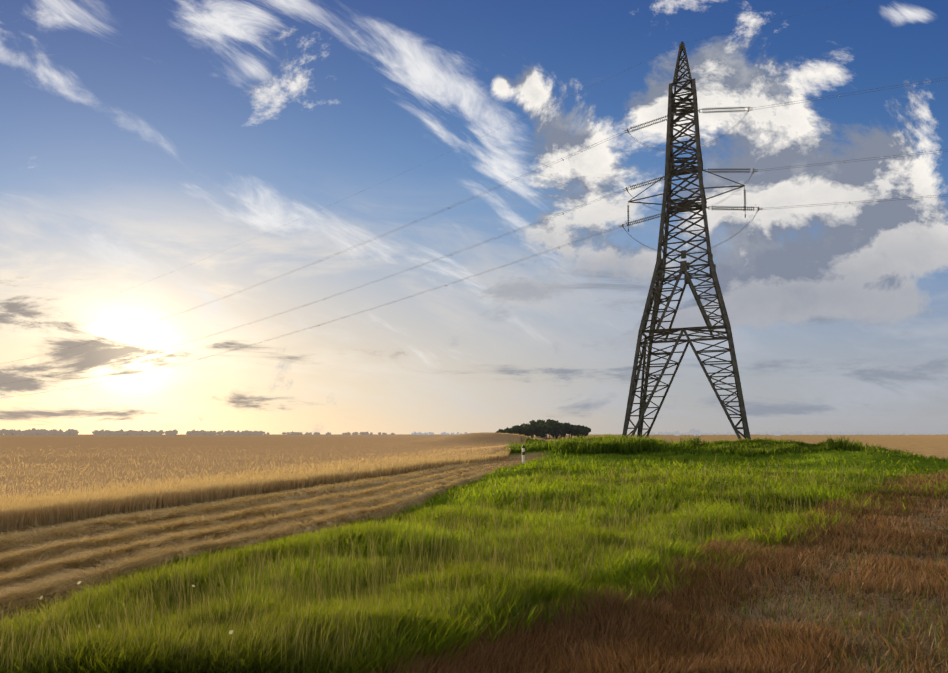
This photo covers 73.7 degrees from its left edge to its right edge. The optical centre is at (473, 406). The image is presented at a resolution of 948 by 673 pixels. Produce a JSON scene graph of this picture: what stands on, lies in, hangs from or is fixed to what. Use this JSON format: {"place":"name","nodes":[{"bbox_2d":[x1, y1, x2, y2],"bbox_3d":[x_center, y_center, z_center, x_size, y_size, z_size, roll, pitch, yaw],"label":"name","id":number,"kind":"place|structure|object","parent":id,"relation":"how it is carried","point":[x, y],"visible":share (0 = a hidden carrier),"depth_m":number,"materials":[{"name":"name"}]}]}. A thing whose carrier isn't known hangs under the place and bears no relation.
{"place":"outdoors","nodes":[
{"label":"outdoors","id":0,"kind":"place"},
{"bbox_2d":[0,432,947,671],"bbox_3d":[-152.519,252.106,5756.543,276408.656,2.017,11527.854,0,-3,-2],"label":"ground","id":1,"kind":"structure","parent":0,"point":[929,445],"depth_m":32.12,"materials":[{"name":"beige plant"}]},
{"bbox_2d":[0,432,528,531],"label":"wheat stalks","id":2,"kind":"object","parent":1,"relation":"on","point":[24,512],"visible":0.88,"depth_m":16.82,"materials":[{"name":"plant"}]},
{"bbox_2d":[0,454,534,620],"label":"dirt road","id":3,"kind":"structure","parent":1,"relation":"on","point":[75,559],"depth_m":9.86,"materials":[{"name":"brown soil"}]},
{"bbox_2d":[0,437,947,672],"bbox_3d":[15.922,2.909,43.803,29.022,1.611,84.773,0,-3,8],"label":"verge grass","id":4,"kind":"structure","parent":1,"relation":"on","point":[452,629],"depth_m":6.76,"materials":[{"name":"green plant"}]},
{"bbox_2d":[2,484,685,633],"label":"flowers","id":5,"kind":"object","parent":4,"relation":"on","point":[194,586],"visible":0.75,"depth_m":5.01,"materials":[{"name":"plant"}]},
{"bbox_2d":[522,445,524,462],"bbox_3d":[2.780,2.830,35.554,0.154,1.400,0.154,0,-3,-2],"label":"marker post","id":6,"kind":"object","parent":1,"relation":"on","point":[523,453],"visible":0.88,"depth_m":35.48,"materials":[{"name":"white plastic"}]},
{"bbox_2d":[512,429,584,438],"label":"grove trunks","id":7,"kind":"object","parent":1,"relation":"on","point":[555,437],"visible":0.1,"depth_m":242.62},
{"bbox_2d":[495,419,590,437],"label":"trees","id":8,"kind":"object","parent":7,"relation":"attached to","point":[542,427],"visible":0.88,"depth_m":238.63,"materials":[{"name":"green plant"}]},
{"bbox_2d":[352,469,947,672],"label":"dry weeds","id":9,"kind":"object","parent":1,"relation":"on","point":[584,653],"visible":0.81,"depth_m":5.43,"materials":[{"name":"brown plant"}]},
{"bbox_2d":[623,41,750,439],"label":"pylon","id":10,"kind":"object","parent":1,"relation":"on","point":[659,272],"visible":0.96,"depth_m":54.86,"materials":[{"name":"metal"}]},
{"bbox_2d":[2,1,947,397],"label":"conductors","id":11,"kind":"object","parent":10,"relation":"attached to","point":[554,215],"visible":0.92,"depth_m":64.75,"materials":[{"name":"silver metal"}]},
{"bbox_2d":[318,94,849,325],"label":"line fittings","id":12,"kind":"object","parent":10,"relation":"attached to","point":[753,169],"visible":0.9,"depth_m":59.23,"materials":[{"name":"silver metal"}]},
{"bbox_2d":[626,107,754,225],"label":"insulator strings","id":13,"kind":"object","parent":10,"relation":"attached to","point":[721,171],"visible":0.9,"depth_m":59.30,"materials":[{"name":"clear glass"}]},
{"bbox_2d":[435,475,947,672],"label":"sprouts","id":14,"kind":"object","parent":1,"relation":"on","point":[832,622],"visible":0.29,"depth_m":5.61,"materials":[{"name":"brown plant"}]},
{"bbox_2d":[507,433,913,456],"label":"grass mound","id":15,"kind":"object","parent":1,"relation":"on","point":[605,444],"depth_m":43.49,"materials":[{"name":"green plant"}]},
{"bbox_2d":[629,475,947,672],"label":"dry litter","id":16,"kind":"object","parent":1,"relation":"on","point":[850,632],"visible":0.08,"depth_m":5.74,"materials":[{"name":"brown plant"}]},
{"bbox_2d":[0,0,947,433],"label":"sky","id":17,"kind":"structure","parent":0,"point":[142,141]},
{"bbox_3d":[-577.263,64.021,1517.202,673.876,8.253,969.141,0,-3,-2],"label":"tree trunks","id":18,"kind":"structure","parent":0,"visible":0},
{"bbox_2d":[0,428,394,434],"bbox_3d":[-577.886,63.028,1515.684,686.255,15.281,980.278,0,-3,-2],"label":"distant trees","id":19,"kind":"object","parent":18,"relation":"attached to","point":[33,431],"visible":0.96,"depth_m":1141.18,"materials":[{"name":"green plant"}]},
{"bbox_3d":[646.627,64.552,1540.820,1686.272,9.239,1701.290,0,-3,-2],"label":"tree trunks","id":20,"kind":"structure","parent":0,"visible":0},
{"bbox_2d":[411,428,943,435],"bbox_3d":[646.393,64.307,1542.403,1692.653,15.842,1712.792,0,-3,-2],"label":"belt crowns","id":21,"kind":"object","parent":20,"relation":"attached to","point":[693,431],"visible":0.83,"depth_m":1830.85,"materials":[{"name":"green plant"}]}
]}

